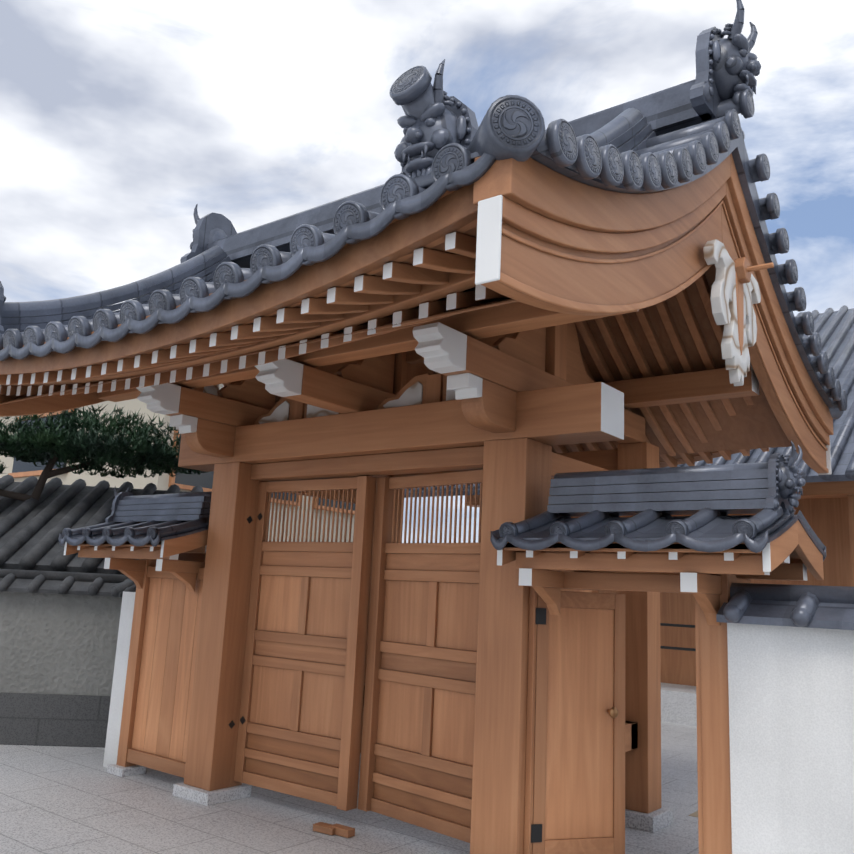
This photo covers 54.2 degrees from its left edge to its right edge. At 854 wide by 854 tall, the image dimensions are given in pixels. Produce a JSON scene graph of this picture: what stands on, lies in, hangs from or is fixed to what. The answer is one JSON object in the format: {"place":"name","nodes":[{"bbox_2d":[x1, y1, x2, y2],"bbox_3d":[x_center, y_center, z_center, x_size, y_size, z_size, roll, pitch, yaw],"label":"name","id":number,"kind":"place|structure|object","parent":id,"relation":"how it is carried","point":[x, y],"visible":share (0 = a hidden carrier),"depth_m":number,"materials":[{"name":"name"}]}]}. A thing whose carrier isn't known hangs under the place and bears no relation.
{"place":"outdoors","nodes":[
{"label":"outdoors","id":0,"kind":"place"},
{"bbox_2d":[0,721,698,853],"bbox_3d":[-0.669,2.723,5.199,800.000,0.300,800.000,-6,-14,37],"label":"ground","id":1,"kind":"structure","parent":0,"point":[65,800],"depth_m":5.59,"materials":[{"name":"stone"}]},
{"bbox_2d":[0,404,207,500],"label":"pine","id":2,"kind":"object","parent":1,"relation":"on","point":[73,444],"depth_m":9.99,"materials":[{"name":"green plant"}]},
{"bbox_2d":[313,822,354,837],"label":"door chocks","id":3,"kind":"object","parent":1,"relation":"on","point":[336,829],"depth_m":5.30,"materials":[{"name":"brown wood"}]},
{"bbox_2d":[106,753,672,832],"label":"stone post bases","id":4,"kind":"object","parent":1,"relation":"on","point":[657,820],"visible":0.54,"depth_m":5.94,"materials":[{"name":"stone"}]},
{"bbox_2d":[0,153,833,853],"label":"timber gate","id":5,"kind":"object","parent":4,"relation":"on","point":[520,333],"visible":0.94,"depth_m":4.94,"materials":[{"name":"brown wood"}]},
{"bbox_2d":[234,469,482,842],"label":"doors","id":6,"kind":"structure","parent":5,"relation":"attached to","point":[300,728],"depth_m":5.66,"materials":[{"name":"brown wood"}]},
{"bbox_2d":[0,0,846,418],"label":"roof tiles","id":7,"kind":"object","parent":5,"relation":"on","point":[680,134],"visible":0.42,"depth_m":4.42,"materials":[{"name":"grey ceramic"}]},
{"bbox_2d":[229,513,617,842],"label":"iron fittings","id":8,"kind":"object","parent":5,"relation":"attached to","point":[536,832],"visible":1,"depth_m":4.68,"materials":[{"name":"black metal"}]},
{"bbox_2d":[0,569,853,853],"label":"walls","id":9,"kind":"structure","parent":1,"relation":"on","point":[65,637],"depth_m":3.87,"materials":[{"name":"white paint"}]},
{"bbox_2d":[64,520,823,853],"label":"side timber","id":10,"kind":"object","parent":9,"relation":"attached to","point":[576,742],"visible":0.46,"depth_m":4.64,"materials":[{"name":"brown wood"}]},
{"bbox_2d":[58,440,826,560],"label":"side roof tiles","id":11,"kind":"object","parent":10,"relation":"on","point":[708,498],"visible":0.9,"depth_m":4.26,"materials":[{"name":"grey ceramic"}]},
{"bbox_2d":[0,305,853,725],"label":"buildings","id":12,"kind":"structure","parent":1,"relation":"on","point":[30,531],"depth_m":11.04,"materials":[{"name":"tile"},{"name":"wood"},{"name":"white paint"}]},
{"bbox_2d":[0,0,853,542],"label":"sky","id":13,"kind":"structure","parent":0,"point":[119,118],"materials":[{"name":"white"}]},
{"bbox_2d":[689,811,697,817],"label":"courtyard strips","id":14,"kind":"object","parent":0,"point":[694,814],"visible":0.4,"depth_m":6.23,"materials":[{"name":"beige stone"}]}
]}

